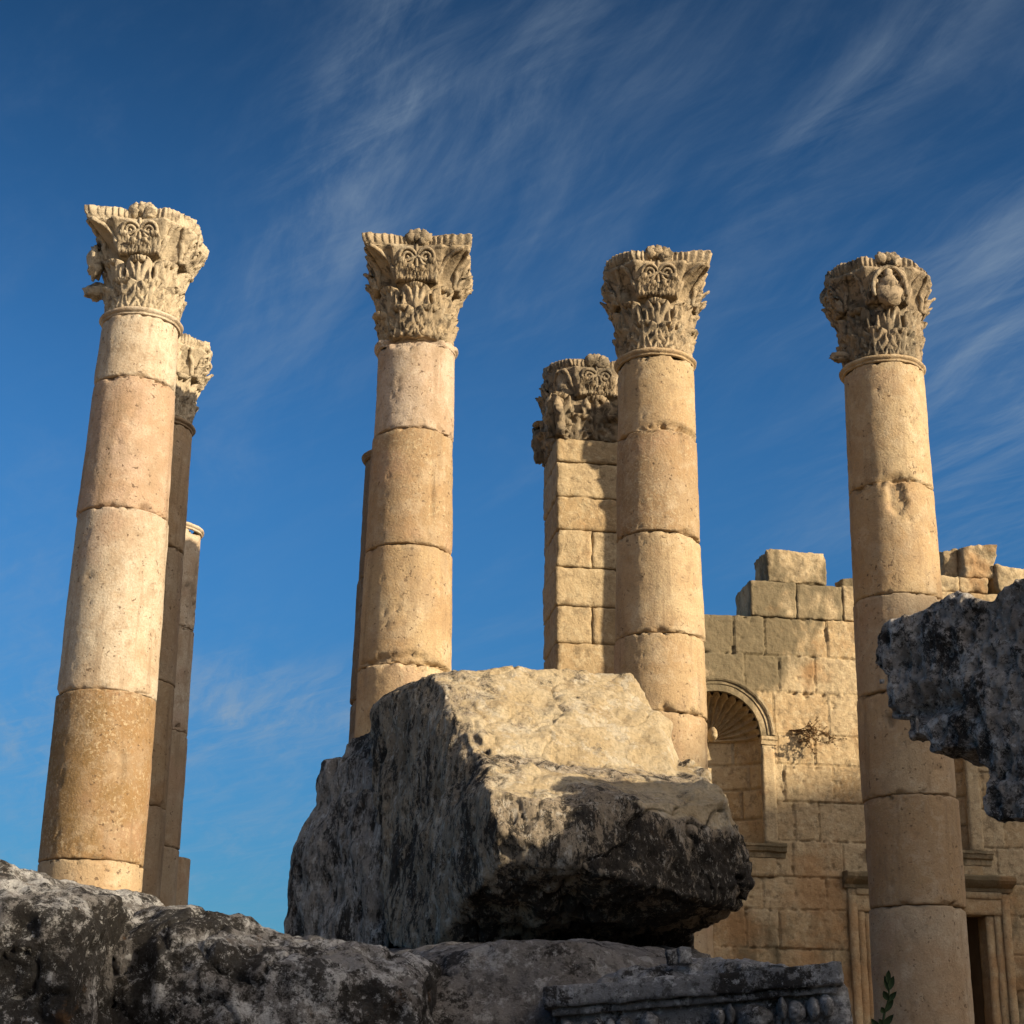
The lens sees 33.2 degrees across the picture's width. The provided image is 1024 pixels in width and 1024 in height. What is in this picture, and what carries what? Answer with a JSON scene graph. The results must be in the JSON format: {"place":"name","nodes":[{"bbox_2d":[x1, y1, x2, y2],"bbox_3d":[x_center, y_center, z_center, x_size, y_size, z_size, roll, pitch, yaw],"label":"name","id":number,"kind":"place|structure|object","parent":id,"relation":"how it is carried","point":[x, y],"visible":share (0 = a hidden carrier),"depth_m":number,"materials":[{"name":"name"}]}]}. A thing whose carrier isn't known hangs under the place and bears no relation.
{"place":"outdoors","nodes":[
{"label":"outdoors","id":0,"kind":"place"},
{"bbox_2d":[38,201,208,892],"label":"column","id":1,"kind":"structure","parent":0,"point":[146,261],"depth_m":17.16,"materials":[{"name":"stone"}]},
{"bbox_2d":[142,333,213,900],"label":"column","id":2,"kind":"structure","parent":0,"point":[194,364],"depth_m":19.75,"materials":[{"name":"stone"}]},
{"bbox_2d":[159,522,203,908],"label":"column","id":3,"kind":"structure","parent":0,"point":[176,787],"depth_m":21.65,"materials":[{"name":"stone"}]},
{"bbox_2d":[175,857,189,908],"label":"column","id":4,"kind":"structure","parent":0,"point":[183,876],"depth_m":23.30,"materials":[{"name":"stone"}]},
{"bbox_2d":[348,449,371,747],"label":"column","id":5,"kind":"structure","parent":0,"point":[366,458],"depth_m":20.50,"materials":[{"name":"stone"}]},
{"bbox_2d":[354,228,472,740],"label":"column","id":6,"kind":"structure","parent":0,"point":[418,288],"depth_m":17.97,"materials":[{"name":"stone"}]},
{"bbox_2d":[0,0,1023,931],"label":"sky","id":7,"kind":"structure","parent":0,"point":[790,142],"materials":[{"name":"blue"}]},
{"bbox_2d":[531,354,617,674],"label":"pier","id":8,"kind":"structure","parent":0,"point":[574,442],"depth_m":20.59,"materials":[{"name":"stone"}]},
{"bbox_2d":[600,244,713,957],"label":"column","id":9,"kind":"structure","parent":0,"point":[654,306],"depth_m":18.28,"materials":[{"name":"stone"}]},
{"bbox_2d":[819,251,974,1023],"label":"column","id":10,"kind":"structure","parent":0,"point":[876,310],"depth_m":18.22,"materials":[{"name":"stone"}]},
{"bbox_2d":[872,576,1023,822],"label":"cornice block","id":11,"kind":"structure","parent":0,"point":[951,669],"depth_m":6.12,"materials":[{"name":"stone"}]},
{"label":"terrace","id":12,"kind":"structure","parent":0,"visible":0},
{"bbox_2d":[704,575,1023,1023],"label":"facade wall","id":13,"kind":"structure","parent":12,"relation":"on","point":[780,664],"depth_m":25.35,"materials":[{"name":"stone"}]},
{"bbox_2d":[754,549,826,585],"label":"ashlar block","id":14,"kind":"structure","parent":13,"relation":"on","point":[784,566],"depth_m":26.46,"materials":[{"name":"stone"}]},
{"bbox_2d":[790,716,846,756],"bbox_3d":[4.521,3.317,25.343,0.474,0.684,0.720,14,-23,-33],"label":"dry bush","id":15,"kind":"object","parent":13,"relation":"attached to","point":[814,732],"visible":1,"depth_m":25.35,"materials":[{"name":"brown plant"}]},
{"bbox_2d":[835,578,852,586],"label":"ashlar block","id":16,"kind":"structure","parent":13,"relation":"on","point":[845,582],"depth_m":26.75,"materials":[{"name":"stone"}]},
{"bbox_2d":[842,870,1018,1023],"bbox_3d":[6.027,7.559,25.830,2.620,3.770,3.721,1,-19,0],"label":"doorway","id":17,"kind":"structure","parent":13,"relation":"in","point":[988,895],"depth_m":24.81,"materials":[{"name":"stone"}]},
{"bbox_2d":[939,548,957,576],"bbox_3d":[6.910,0.912,27.377,0.331,0.567,0.627,4,-20,-10],"label":"ashlar block","id":18,"kind":"object","parent":13,"relation":"on","point":[949,563],"visible":0.48,"depth_m":27.11,"materials":[{"name":"stone"}]},
{"bbox_2d":[957,544,996,579],"bbox_3d":[7.300,0.842,27.196,0.644,0.598,0.627,4,-20,-8],"label":"ashlar block","id":19,"kind":"object","parent":13,"relation":"on","point":[977,561],"visible":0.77,"depth_m":26.96,"materials":[{"name":"stone"}]},
{"bbox_2d":[986,564,1023,594],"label":"block","id":20,"kind":"object","parent":13,"relation":"on","point":[1001,580],"visible":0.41,"depth_m":26.88,"materials":[{"name":"stone"}]},
{"bbox_3d":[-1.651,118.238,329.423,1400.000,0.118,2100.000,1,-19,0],"label":"ground","id":21,"kind":"structure","parent":0,"visible":0},
{"bbox_2d":[0,858,164,1023],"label":"lichened stone","id":22,"kind":"object","parent":21,"relation":"on","point":[59,938],"visible":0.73,"depth_m":4.52,"materials":[{"name":"grey stone"}]},
{"bbox_2d":[110,907,440,1023],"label":"lichened stone","id":23,"kind":"object","parent":21,"relation":"on","point":[190,965],"visible":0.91,"depth_m":4.84,"materials":[{"name":"grey stone"}]},
{"bbox_2d":[363,939,710,1023],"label":"bedrock stone","id":24,"kind":"object","parent":21,"relation":"on","point":[503,981],"visible":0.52,"depth_m":5.42,"materials":[{"name":"grey stone"}]},
{"bbox_2d":[288,732,392,948],"bbox_3d":[-0.732,1.694,8.456,0.698,1.176,1.349,1,-20,0],"label":"pitted boulder","id":25,"kind":"object","parent":24,"relation":"on","point":[334,871],"visible":0.48,"depth_m":8.05,"materials":[{"name":"stone"}]},
{"bbox_2d":[370,663,755,948],"bbox_3d":[0.172,1.319,7.865,1.751,1.497,2.426,1,-20,0],"label":"broken boulder","id":26,"kind":"object","parent":24,"relation":"on","point":[517,803],"visible":0.94,"depth_m":7.10,"materials":[{"name":"stone"}]},
{"bbox_2d":[543,957,852,1023],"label":"carved block","id":27,"kind":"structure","parent":24,"relation":"on","point":[715,990],"depth_m":5.03,"materials":[{"name":"stone"}]},
{"bbox_2d":[665,949,677,965],"bbox_3d":[0.491,1.368,5.269,0.043,0.051,0.036,1,-20,0],"label":"stone","id":28,"kind":"object","parent":27,"relation":"on","point":[671,955],"visible":1,"depth_m":5.25,"materials":[{"name":"grey stone"}]},
{"bbox_2d":[677,946,691,965],"bbox_3d":[0.529,1.365,5.269,0.049,0.058,0.042,4,-20,-10],"label":"stone","id":29,"kind":"object","parent":27,"relation":"on","point":[684,956],"visible":1,"depth_m":5.25,"materials":[{"name":"grey stone"}]},
{"bbox_2d":[871,970,895,1023],"bbox_3d":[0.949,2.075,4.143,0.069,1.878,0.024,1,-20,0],"label":"leafy shoot","id":30,"kind":"object","parent":21,"relation":"on","point":[889,981],"visible":1,"depth_m":4.43,"materials":[{"name":"green plant"}]}
]}

